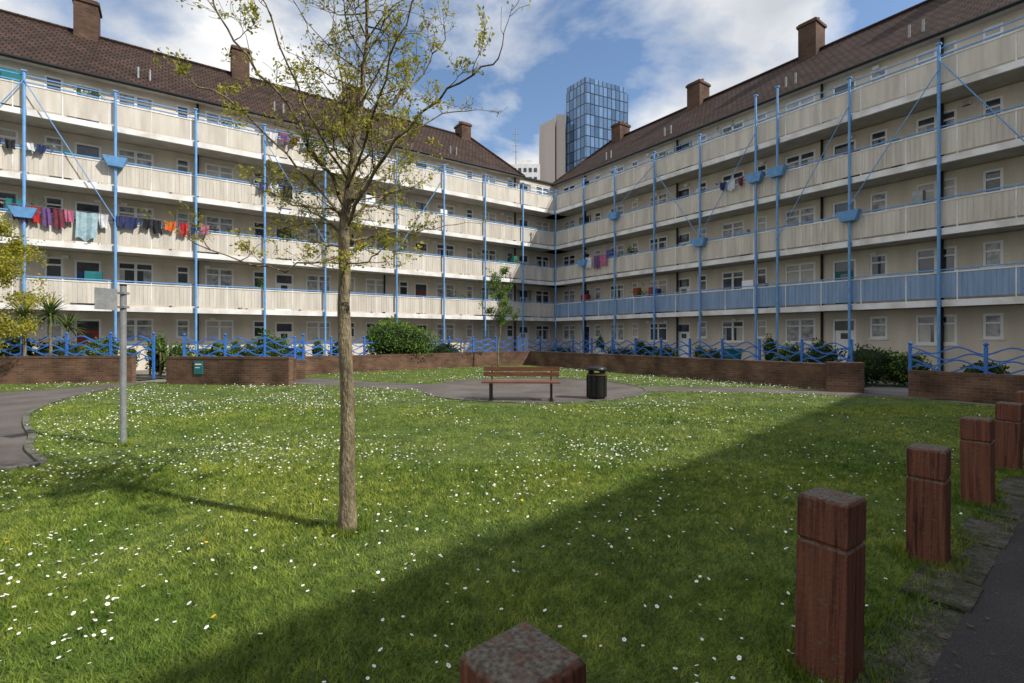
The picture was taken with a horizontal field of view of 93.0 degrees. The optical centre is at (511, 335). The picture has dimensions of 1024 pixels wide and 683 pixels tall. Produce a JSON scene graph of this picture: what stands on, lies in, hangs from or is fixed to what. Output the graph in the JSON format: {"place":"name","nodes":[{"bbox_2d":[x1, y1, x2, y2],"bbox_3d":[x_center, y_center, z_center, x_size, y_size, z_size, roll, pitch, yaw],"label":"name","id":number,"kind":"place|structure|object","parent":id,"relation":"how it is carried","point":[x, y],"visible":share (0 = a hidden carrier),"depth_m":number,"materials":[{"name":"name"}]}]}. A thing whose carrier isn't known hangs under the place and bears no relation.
{"place":"outdoors","nodes":[
{"label":"outdoors","id":0,"kind":"place"},
{"bbox_2d":[0,382,137,466],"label":"footpath","id":1,"kind":"structure","parent":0,"point":[15,406],"depth_m":10.01,"materials":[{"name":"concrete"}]},
{"bbox_2d":[0,382,152,471],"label":"kerb","id":2,"kind":"structure","parent":1,"relation":"on","point":[37,457],"depth_m":7.45,"materials":[{"name":"concrete"}]},
{"bbox_2d":[102,335,119,355],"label":"potted plant","id":3,"kind":"object","parent":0,"point":[115,344],"visible":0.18,"depth_m":19.39,"materials":[{"name":"green plant"}]},
{"bbox_2d":[293,378,432,389],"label":"footpath","id":4,"kind":"structure","parent":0,"point":[331,382],"depth_m":15.79,"materials":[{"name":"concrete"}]},
{"bbox_2d":[293,360,296,380],"bbox_3d":[-7.692,1.238,16.647,0.240,0.725,1.904,0,0,-14],"label":"brickwork","id":5,"kind":"object","parent":4,"relation":"on","point":[294,370],"visible":0.13,"depth_m":17.31,"materials":[{"name":"brick"}]},
{"bbox_2d":[297,362,305,378],"bbox_3d":[-8.318,1.278,17.549,1.581,0.645,0.240,0,0,-35],"label":"brickwork","id":6,"kind":"object","parent":4,"relation":"on","point":[301,370],"visible":0.23,"depth_m":17.82,"materials":[{"name":"brick"}]},
{"bbox_2d":[0,0,924,163],"label":"sky","id":7,"kind":"structure","parent":0,"point":[652,49],"materials":[{"name":"blue"}]},
{"bbox_2d":[0,364,1023,682],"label":"lawn","id":8,"kind":"structure","parent":0,"point":[166,401],"depth_m":4.09,"materials":[{"name":"plant"}]},
{"bbox_2d":[0,212,60,352],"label":"garden tree","id":9,"kind":"object","parent":8,"relation":"on","point":[16,246],"visible":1,"depth_m":14.08,"materials":[{"name":"green plant"}]},
{"bbox_2d":[0,358,135,383],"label":"brickwork","id":10,"kind":"object","parent":8,"relation":"on","point":[57,370],"visible":0.77,"depth_m":16.23,"materials":[{"name":"brick"}]},
{"bbox_2d":[0,355,136,358],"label":"coping","id":11,"kind":"object","parent":10,"relation":"on","point":[36,357],"visible":1,"depth_m":16.20,"materials":[{"name":"brick"}]},
{"bbox_2d":[94,284,129,444],"bbox_3d":[-5.633,0.427,6.862,0.125,2.345,0.409,0,0,13],"label":"sign post","id":12,"kind":"object","parent":8,"relation":"on","point":[105,298],"visible":0.85,"depth_m":6.96,"materials":[{"name":"metal"}]},
{"bbox_2d":[166,359,292,385],"bbox_3d":[-9.211,1.173,15.819,4.279,0.855,0.240,0,0,7],"label":"brickwork","id":13,"kind":"object","parent":8,"relation":"on","point":[275,372],"visible":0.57,"depth_m":15.68,"materials":[{"name":"brick"}]},
{"bbox_2d":[194,361,202,373],"bbox_3d":[-10.190,1.030,15.795,0.300,0.420,0.033,0,0,7],"label":"wall sign","id":14,"kind":"object","parent":13,"relation":"attached to","point":[198,367],"visible":1,"depth_m":15.78,"materials":[{"name":"teal plastic"}]},
{"bbox_2d":[166,356,292,358],"bbox_3d":[-9.211,0.708,15.819,4.299,0.075,0.264,0,0,7],"label":"coping","id":15,"kind":"object","parent":13,"relation":"on","point":[207,357],"visible":1,"depth_m":15.76,"materials":[{"name":"brick"}]},
{"bbox_2d":[140,0,530,533],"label":"street tree","id":16,"kind":"object","parent":8,"relation":"on","point":[347,510],"visible":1,"depth_m":3.88,"materials":[{"name":"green plant"}]},
{"bbox_2d":[0,367,990,682],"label":"daisies","id":17,"kind":"object","parent":8,"relation":"on","point":[448,665],"visible":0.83,"depth_m":5.38,"materials":[{"name":"white plant"}]},
{"bbox_2d":[479,266,521,366],"bbox_3d":[-0.761,-1.069,24.396,1.968,5.338,2.202,0,0,-42],"label":"young tree","id":18,"kind":"object","parent":8,"relation":"on","point":[500,295],"visible":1,"depth_m":24.26,"materials":[{"name":"green plant"}]},
{"bbox_2d":[1,422,1022,682],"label":"fallen leaves","id":19,"kind":"object","parent":8,"relation":"on","point":[663,470],"visible":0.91,"depth_m":3.00,"materials":[{"name":"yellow plant"}]},
{"bbox_2d":[425,378,647,402],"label":"kerb","id":20,"kind":"structure","parent":8,"relation":"on","point":[645,391],"depth_m":12.13,"materials":[{"name":"concrete"}]},
{"bbox_2d":[110,438,1023,682],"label":"edge weeds","id":21,"kind":"object","parent":8,"relation":"on","point":[979,513],"visible":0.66,"depth_m":2.88,"materials":[{"name":"green plant"}]},
{"bbox_2d":[510,164,539,179],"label":"walls","id":22,"kind":"structure","parent":0,"point":[532,174],"depth_m":95.00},
{"bbox_2d":[422,378,643,401],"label":"paved area","id":23,"kind":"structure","parent":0,"point":[566,390],"depth_m":14.02,"materials":[{"name":"asphalt"}]},
{"bbox_2d":[481,366,559,401],"bbox_3d":[0.224,1.162,11.981,1.900,0.823,0.602,0,0,3],"label":"park bench","id":24,"kind":"object","parent":23,"relation":"on","point":[550,374],"visible":1,"depth_m":12.15,"materials":[{"name":"brown wood"}]},
{"bbox_2d":[586,366,606,398],"bbox_3d":[2.140,1.165,12.300,0.530,0.810,0.530,0,0,0],"label":"litter bin","id":25,"kind":"object","parent":23,"relation":"on","point":[596,385],"visible":1,"depth_m":12.11,"materials":[{"name":"black metal"}]},
{"bbox_2d":[136,370,994,405],"bbox_3d":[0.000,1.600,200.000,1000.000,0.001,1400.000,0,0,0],"label":"ground","id":26,"kind":"structure","parent":0,"point":[882,388],"depth_m":15.10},
{"bbox_2d":[136,376,165,380],"bbox_3d":[-17.950,1.570,17.300,10.471,0.001,1.981,0,0,-8],"label":"garden bed","id":27,"kind":"object","parent":26,"relation":"on","point":[145,378],"depth_m":18.39,"materials":[{"name":"concrete"}]},
{"bbox_2d":[0,331,39,355],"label":"shrub","id":28,"kind":"object","parent":27,"relation":"on","point":[15,350],"visible":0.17,"depth_m":17.49,"materials":[{"name":"green plant"}]},
{"bbox_2d":[1,300,52,355],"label":"cordyline palm","id":29,"kind":"object","parent":27,"relation":"on","point":[21,312],"visible":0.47,"depth_m":17.15,"materials":[{"name":"green plant"}]},
{"bbox_2d":[24,291,80,355],"bbox_3d":[-16.517,0.007,17.405,1.816,3.188,1.917,0,0,0],"label":"cordyline palm","id":30,"kind":"object","parent":27,"relation":"on","point":[50,311],"visible":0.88,"depth_m":17.36,"materials":[{"name":"green plant"}]},
{"bbox_2d":[28,336,87,355],"bbox_3d":[-17.062,0.787,18.296,1.994,1.586,1.684,0,0,0],"label":"shrub","id":31,"kind":"object","parent":27,"relation":"on","point":[45,350],"visible":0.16,"depth_m":17.95,"materials":[{"name":"green plant"}]},
{"bbox_2d":[42,313,88,342],"bbox_3d":[-16.641,0.346,18.171,1.494,2.511,1.616,0,0,-23],"label":"cordyline palm","id":32,"kind":"object","parent":27,"relation":"on","point":[68,325],"visible":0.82,"depth_m":18.19,"materials":[{"name":"green plant"}]},
{"bbox_2d":[0,332,154,379],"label":"wavy railing fence","id":33,"kind":"object","parent":27,"relation":"on","point":[67,344],"visible":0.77,"depth_m":17.56,"materials":[{"name":"metal"}]},
{"bbox_2d":[74,337,113,355],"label":"shrub","id":34,"kind":"object","parent":27,"relation":"on","point":[93,345],"visible":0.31,"depth_m":18.24,"materials":[{"name":"green plant"}]},
{"bbox_2d":[143,331,168,374],"bbox_3d":[-14.297,0.683,19.598,0.885,1.793,0.860,0,0,45],"label":"shrub","id":35,"kind":"object","parent":26,"relation":"on","point":[157,359],"visible":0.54,"depth_m":19.47,"materials":[{"name":"green plant"}]},
{"bbox_2d":[151,341,168,375],"bbox_3d":[-13.864,0.885,19.215,0.943,1.436,1.004,0,0,0],"label":"cordyline palm","id":36,"kind":"object","parent":26,"relation":"on","point":[160,349],"visible":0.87,"depth_m":19.18,"materials":[{"name":"green plant"}]},
{"bbox_2d":[163,341,196,370],"bbox_3d":[-12.935,0.879,19.006,1.170,1.401,0.970,0,0,0],"label":"shrub","id":37,"kind":"object","parent":26,"relation":"on","point":[175,350],"visible":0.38,"depth_m":18.87,"materials":[{"name":"green plant"}]},
{"bbox_2d":[214,344,235,355],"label":"shrub","id":38,"kind":"object","parent":26,"relation":"on","point":[231,352],"visible":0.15,"depth_m":18.86,"materials":[{"name":"green plant"}]},
{"bbox_2d":[183,333,304,359],"bbox_3d":[-9.850,0.750,17.950,4.112,1.700,0.110,0,0,-13],"label":"wavy railing fence","id":39,"kind":"object","parent":26,"relation":"on","point":[224,342],"visible":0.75,"depth_m":17.92,"materials":[{"name":"metal"}]},
{"bbox_2d":[237,339,263,356],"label":"shrub","id":40,"kind":"object","parent":26,"relation":"on","point":[248,346],"visible":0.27,"depth_m":19.36,"materials":[{"name":"green plant"}]},
{"bbox_2d":[251,328,288,356],"bbox_3d":[-10.125,0.617,20.231,1.522,1.927,1.383,0,0,0],"label":"shrub","id":41,"kind":"object","parent":26,"relation":"on","point":[272,345],"visible":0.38,"depth_m":19.97,"materials":[{"name":"green plant"}]},
{"bbox_2d":[0,0,566,369],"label":"apartment block","id":42,"kind":"structure","parent":26,"relation":"on","point":[126,129],"depth_m":24.34,"materials":[{"name":"white concrete"}]},
{"bbox_2d":[0,137,55,153],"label":"laundry line","id":43,"kind":"object","parent":42,"relation":"attached to","point":[40,149],"visible":1,"depth_m":19.43,"materials":[{"name":"fabric"}]},
{"bbox_2d":[0,201,218,240],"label":"laundry line","id":44,"kind":"object","parent":42,"relation":"attached to","point":[86,226],"visible":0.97,"depth_m":20.49,"materials":[{"name":"fabric"}]},
{"bbox_2d":[77,118,425,303],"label":"doors","id":45,"kind":"structure","parent":42,"relation":"in","point":[79,274],"depth_m":21.64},
{"bbox_2d":[0,77,547,339],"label":"window glass","id":46,"kind":"structure","parent":42,"relation":"in","point":[51,270],"depth_m":23.82,"materials":[{"name":"glass"}]},
{"bbox_2d":[0,67,547,340],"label":"window glass","id":47,"kind":"structure","parent":42,"relation":"in","point":[211,331],"depth_m":25.58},
{"bbox_2d":[0,64,548,350],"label":"window frames","id":48,"kind":"structure","parent":42,"relation":"in","point":[135,102],"depth_m":24.55,"materials":[{"name":"white plastic"}]},
{"bbox_2d":[253,179,296,198],"bbox_3d":[-11.985,-7.396,24.674,1.998,0.687,0.259,0,0,-35],"label":"laundry line","id":49,"kind":"object","parent":42,"relation":"attached to","point":[284,189],"visible":0.56,"depth_m":24.59,"materials":[{"name":"fabric"}]},
{"bbox_2d":[47,94,511,340],"bbox_3d":[-14.169,-5.455,25.070,34.678,11.380,0.001,0,0,-35],"label":"window glass","id":50,"kind":"structure","parent":42,"relation":"in","point":[211,279],"depth_m":24.54,"materials":[{"name":"glass"}]},
{"bbox_2d":[261,128,314,147],"bbox_3d":[-11.343,-10.019,25.124,2.938,0.643,0.263,0,0,-35],"label":"laundry line","id":51,"kind":"object","parent":42,"relation":"attached to","point":[273,136],"visible":0.46,"depth_m":24.74,"materials":[{"name":"fabric"}]},
{"bbox_2d":[77,204,525,349],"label":"doors","id":52,"kind":"structure","parent":42,"relation":"in","point":[95,332],"depth_m":21.82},
{"bbox_2d":[77,154,526,350],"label":"doors","id":53,"kind":"structure","parent":42,"relation":"in","point":[289,286],"depth_m":26.49,"materials":[{"name":"white plastic"}]},
{"bbox_2d":[326,340,353,355],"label":"shrub","id":54,"kind":"object","parent":26,"relation":"on","point":[336,351],"visible":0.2,"depth_m":23.19,"materials":[{"name":"green plant"}]},
{"bbox_2d":[305,353,500,374],"bbox_3d":[-4.623,1.258,22.996,9.920,0.685,0.240,0,0,-37],"label":"brickwork","id":55,"kind":"object","parent":26,"relation":"on","point":[360,364],"visible":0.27,"depth_m":22.54,"materials":[{"name":"brick"}]},
{"bbox_2d":[305,352,500,357],"bbox_3d":[-4.623,0.877,22.996,9.940,0.075,0.264,0,0,-37],"label":"coping","id":56,"kind":"object","parent":55,"relation":"on","point":[401,354],"visible":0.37,"depth_m":22.43,"materials":[{"name":"brick"}]},
{"bbox_2d":[501,353,529,365],"bbox_3d":[0.146,1.258,26.407,1.789,0.685,0.240,0,0,-27],"label":"brickwork","id":57,"kind":"object","parent":26,"relation":"on","point":[515,358],"visible":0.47,"depth_m":26.30,"materials":[{"name":"brick"}]},
{"bbox_2d":[460,621,585,682],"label":"timber bollard","id":58,"kind":"object","parent":26,"relation":"on","point":[525,652],"visible":1,"depth_m":1.12,"materials":[{"name":"wood"}]},
{"bbox_2d":[649,346,676,356],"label":"shrub","id":59,"kind":"object","parent":26,"relation":"on","point":[668,349],"visible":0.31,"depth_m":22.98,"materials":[{"name":"green plant"}]},
{"bbox_2d":[530,352,825,388],"bbox_3d":[5.375,1.248,20.392,0.240,0.705,15.351,0,0,-34],"label":"brickwork","id":60,"kind":"object","parent":26,"relation":"on","point":[806,376],"visible":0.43,"depth_m":17.83,"materials":[{"name":"brick"}]},
{"bbox_2d":[530,351,825,365],"bbox_3d":[5.375,0.858,20.392,0.264,0.075,15.371,0,0,-34],"label":"coping","id":61,"kind":"object","parent":60,"relation":"on","point":[754,361],"visible":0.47,"depth_m":17.85,"materials":[{"name":"brick"}]},
{"bbox_2d":[697,348,725,358],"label":"shrub","id":62,"kind":"object","parent":26,"relation":"on","point":[716,355],"visible":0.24,"depth_m":20.40,"materials":[{"name":"green plant"}]},
{"bbox_2d":[724,348,742,359],"bbox_3d":[9.642,1.075,21.310,0.620,1.050,0.740,0,0,0],"label":"wheelie bin","id":63,"kind":"object","parent":26,"relation":"on","point":[732,351],"visible":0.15,"depth_m":20.99,"materials":[{"name":"green plastic"}]},
{"bbox_2d":[544,0,1023,374],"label":"apartment block","id":64,"kind":"structure","parent":26,"relation":"on","point":[876,199],"depth_m":21.59,"materials":[{"name":"white concrete"}]},
{"bbox_2d":[580,252,613,268],"bbox_3d":[5.538,-4.838,31.762,0.262,0.904,2.881,0,0,-35],"label":"laundry line","id":65,"kind":"object","parent":64,"relation":"attached to","point":[596,261],"visible":1,"depth_m":31.62,"materials":[{"name":"fabric"}]},
{"bbox_2d":[586,112,853,361],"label":"doors","id":66,"kind":"structure","parent":64,"relation":"in","point":[844,342],"depth_m":21.77,"materials":[{"name":"white plastic"}]},
{"bbox_2d":[587,199,853,303],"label":"doors","id":67,"kind":"structure","parent":64,"relation":"in","point":[837,274],"depth_m":21.61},
{"bbox_2d":[715,176,743,190],"bbox_3d":[10.923,-7.499,24.115,0.263,0.583,1.748,0,0,-35],"label":"laundry line","id":68,"kind":"object","parent":64,"relation":"attached to","point":[731,184],"visible":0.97,"depth_m":24.10,"materials":[{"name":"fabric"}]},
{"bbox_2d":[564,70,999,340],"bbox_3d":[13.205,-5.455,23.622,0.001,11.380,32.127,0,0,-35],"label":"window glass","id":69,"kind":"structure","parent":64,"relation":"in","point":[991,257],"depth_m":22.92,"materials":[{"name":"glass"}]},
{"bbox_2d":[564,98,999,341],"bbox_3d":[13.205,-5.455,23.622,0.001,11.380,32.127,0,0,-35],"label":"window glass","id":70,"kind":"structure","parent":64,"relation":"in","point":[924,264],"depth_m":20.49,"materials":[{"name":"glass"}]},
{"bbox_2d":[563,22,1002,356],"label":"window frames","id":71,"kind":"structure","parent":64,"relation":"in","point":[1000,105],"depth_m":22.55,"materials":[{"name":"white plastic"}]},
{"bbox_2d":[633,27,999,335],"bbox_3d":[15.128,-5.565,20.890,0.001,11.160,25.446,0,0,-35],"label":"window glass","id":72,"kind":"structure","parent":64,"relation":"in","point":[806,275],"depth_m":22.78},
{"bbox_2d":[794,486,866,682],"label":"timber bollard","id":73,"kind":"object","parent":26,"relation":"on","point":[830,586],"visible":0.99,"depth_m":2.21,"materials":[{"name":"wood"}]},
{"bbox_2d":[840,343,904,384],"bbox_3d":[11.783,0.903,15.797,2.042,1.353,1.626,0,0,0],"label":"shrub","id":74,"kind":"object","parent":26,"relation":"on","point":[875,361],"visible":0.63,"depth_m":15.38,"materials":[{"name":"green plant"}]},
{"bbox_2d":[879,350,940,386],"bbox_3d":[12.485,0.994,15.393,1.579,1.171,1.296,0,0,0],"label":"shrub","id":75,"kind":"object","parent":26,"relation":"on","point":[899,363],"visible":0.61,"depth_m":15.14,"materials":[{"name":"green plant"}]},
{"bbox_2d":[906,442,950,566],"bbox_3d":[2.926,1.200,3.416,0.212,0.860,0.212,-1,1,-41],"label":"timber bollard","id":76,"kind":"object","parent":26,"relation":"on","point":[928,501],"visible":0.97,"depth_m":3.34,"materials":[{"name":"wood"}]},
{"bbox_2d":[855,452,1023,682],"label":"path edging","id":77,"kind":"object","parent":26,"relation":"on","point":[965,593],"visible":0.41,"depth_m":2.93,"materials":[{"name":"stone"}]},
{"bbox_2d":[908,373,1023,403],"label":"brickwork","id":78,"kind":"object","parent":26,"relation":"on","point":[988,390],"visible":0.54,"depth_m":11.82,"materials":[{"name":"brick"}]},
{"bbox_2d":[908,370,1023,378],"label":"coping","id":79,"kind":"object","parent":78,"relation":"on","point":[968,374],"visible":1,"depth_m":11.78,"materials":[{"name":"brick"}]},
{"bbox_2d":[908,342,1023,374],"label":"wavy railing fence","id":80,"kind":"object","parent":26,"relation":"on","point":[985,357],"visible":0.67,"depth_m":12.30,"materials":[{"name":"metal"}]},
{"bbox_2d":[959,416,995,507],"bbox_3d":[4.376,1.197,4.570,0.212,0.866,0.212,1,-1,-38],"label":"timber bollard","id":81,"kind":"object","parent":26,"relation":"on","point":[977,458],"visible":0.96,"depth_m":4.50,"materials":[{"name":"wood"}]},
{"bbox_2d":[960,359,1009,373],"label":"shrub","id":82,"kind":"object","parent":26,"relation":"on","point":[999,369],"visible":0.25,"depth_m":13.40,"materials":[{"name":"green plant"}]},
{"bbox_2d":[994,401,1023,471],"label":"timber bollard","id":83,"kind":"object","parent":26,"relation":"on","point":[1009,429],"visible":0.94,"depth_m":5.63,"materials":[{"name":"wood"}]},
{"bbox_2d":[1016,391,1023,446],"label":"timber bollard","id":84,"kind":"object","parent":26,"relation":"on","point":[1019,396],"visible":0.34,"depth_m":6.82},
{"label":"garden bed","id":85,"kind":"object","parent":26,"relation":"on","visible":0},
{"bbox_2d":[294,336,496,357],"bbox_3d":[-5.050,0.800,23.850,10.652,1.600,0.110,0,0,-38],"label":"wavy railing fence","id":86,"kind":"object","parent":85,"relation":"on","point":[364,346],"visible":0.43,"depth_m":22.43,"materials":[{"name":"metal"}]},
{"bbox_2d":[362,316,439,356],"bbox_3d":[-5.414,0.276,23.578,3.782,2.607,2.991,0,0,0],"label":"round hedge","id":87,"kind":"object","parent":85,"relation":"on","point":[395,337],"visible":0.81,"depth_m":22.92,"materials":[{"name":"green plant"}]},
{"bbox_2d":[424,339,455,352],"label":"shrub","id":88,"kind":"object","parent":85,"relation":"on","point":[445,348],"visible":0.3,"depth_m":24.76,"materials":[{"name":"green plant"}]},
{"bbox_2d":[495,336,540,351],"bbox_3d":[0.350,0.800,27.350,2.660,1.600,0.110,0,0,-11],"label":"wavy railing fence","id":89,"kind":"object","parent":85,"relation":"on","point":[518,343],"visible":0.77,"depth_m":27.32,"materials":[{"name":"metal"}]},
{"bbox_2d":[547,345,577,352],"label":"shrub","id":90,"kind":"object","parent":85,"relation":"on","point":[559,349],"visible":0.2,"depth_m":28.75,"materials":[{"name":"green plant"}]},
{"bbox_2d":[605,347,633,354],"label":"shrub","id":91,"kind":"object","parent":85,"relation":"on","point":[624,351],"visible":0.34,"depth_m":26.00,"materials":[{"name":"green plant"}]},
{"bbox_2d":[539,338,853,362],"bbox_3d":[5.900,0.835,21.100,0.110,1.530,15.697,0,0,-33],"label":"wavy railing fence","id":92,"kind":"object","parent":85,"relation":"on","point":[759,346],"visible":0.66,"depth_m":18.40,"materials":[{"name":"metal"}]},
{"bbox_2d":[772,341,807,361],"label":"shrub","id":93,"kind":"object","parent":85,"relation":"on","point":[794,358],"visible":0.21,"depth_m":17.18,"materials":[{"name":"green plant"}]},
{"bbox_2d":[804,337,843,362],"bbox_3d":[10.547,0.805,16.401,1.363,1.550,1.221,0,0,0],"label":"shrub","id":94,"kind":"object","parent":85,"relation":"on","point":[825,349],"visible":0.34,"depth_m":16.18,"materials":[{"name":"green plant"}]},
{"bbox_2d":[539,77,627,182],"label":"office tower","id":95,"kind":"structure","parent":0,"point":[579,130],"depth_m":152.34,"materials":[{"name":"blue glass"}]},
{"bbox_2d":[643,387,949,399],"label":"footpath","id":96,"kind":"structure","parent":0,"point":[709,389],"depth_m":13.80,"materials":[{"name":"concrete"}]},
{"bbox_2d":[826,364,863,392],"bbox_3d":[9.403,1.208,13.740,0.854,0.785,0.300,0,0,21],"label":"brickwork","id":97,"kind":"object","parent":96,"relation":"on","point":[844,378],"visible":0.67,"depth_m":13.61,"materials":[{"name":"brick"}]},
{"bbox_2d":[825,362,864,364],"bbox_3d":[9.403,0.777,13.740,0.874,0.075,0.324,0,0,21],"label":"coping","id":98,"kind":"object","parent":97,"relation":"on","point":[844,363],"visible":1,"depth_m":13.60,"materials":[{"name":"brick"}]},
{"bbox_2d":[928,514,1023,682],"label":"footpath","id":99,"kind":"structure","parent":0,"point":[1000,633],"depth_m":2.56,"materials":[{"name":"asphalt"}]},
{"bbox_3d":[-11.857,1.390,19.600,0.500,0.420,0.487,0,0,0],"label":"flower pot","id":100,"kind":"object","parent":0,"visible":0},
{"bbox_2d":[208,342,222,354],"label":"potted plant","id":101,"kind":"object","parent":100,"relation":"on","point":[212,349],"visible":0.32,"depth_m":19.42,"materials":[{"name":"green plant"}]},
{"bbox_3d":[-8.942,1.390,22.400,0.500,0.420,0.487,0,0,0],"label":"flower pot","id":102,"kind":"object","parent":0,"visible":0},
{"bbox_2d":[310,338,324,355],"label":"potted plant","id":103,"kind":"object","parent":102,"relation":"on","point":[317,349],"visible":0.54,"depth_m":22.27,"materials":[{"name":"green plant"}]},
{"bbox_3d":[10.246,1.390,19.300,0.500,0.420,0.487,0,0,0],"label":"flower pot","id":104,"kind":"object","parent":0,"visible":0},
{"bbox_2d":[762,333,777,360],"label":"potted plant","id":105,"kind":"object","parent":104,"relation":"in","point":[769,347],"visible":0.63,"depth_m":19.17,"materials":[{"name":"green plant"}]},
{"bbox_3d":[6.742,1.390,25.600,0.500,0.420,0.487,0,0,0],"label":"flower pot","id":106,"kind":"object","parent":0,"visible":0},
{"bbox_2d":[636,339,646,354],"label":"potted plant","id":107,"kind":"object","parent":106,"relation":"on","point":[640,345],"visible":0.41,"depth_m":25.41,"materials":[{"name":"green plant"}]},
{"bbox_3d":[-15.406,1.390,19.600,0.500,0.420,0.487,0,0,0],"label":"flower pot","id":108,"kind":"object","parent":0,"visible":0},
{"bbox_2d":[118,345,140,364],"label":"potted plant","id":109,"kind":"object","parent":108,"relation":"on","point":[132,350],"visible":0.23,"depth_m":19.63,"materials":[{"name":"green plant"}]},
{"bbox_3d":[-11.627,1.390,20.400,0.500,0.420,0.487,0,0,0],"label":"flower pot","id":110,"kind":"object","parent":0,"visible":0},
{"bbox_2d":[227,339,241,354],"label":"potted plant","id":111,"kind":"object","parent":110,"relation":"in","point":[236,349],"visible":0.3,"depth_m":20.27,"materials":[{"name":"green plant"}]},
{"bbox_3d":[5.179,1.390,28.600,0.500,0.420,0.487,0,0,0],"label":"flower pot","id":112,"kind":"object","parent":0,"visible":0},
{"bbox_2d":[595,334,605,353],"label":"potted plant","id":113,"kind":"object","parent":112,"relation":"in","point":[599,342],"visible":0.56,"depth_m":28.45,"materials":[{"name":"green plant"}]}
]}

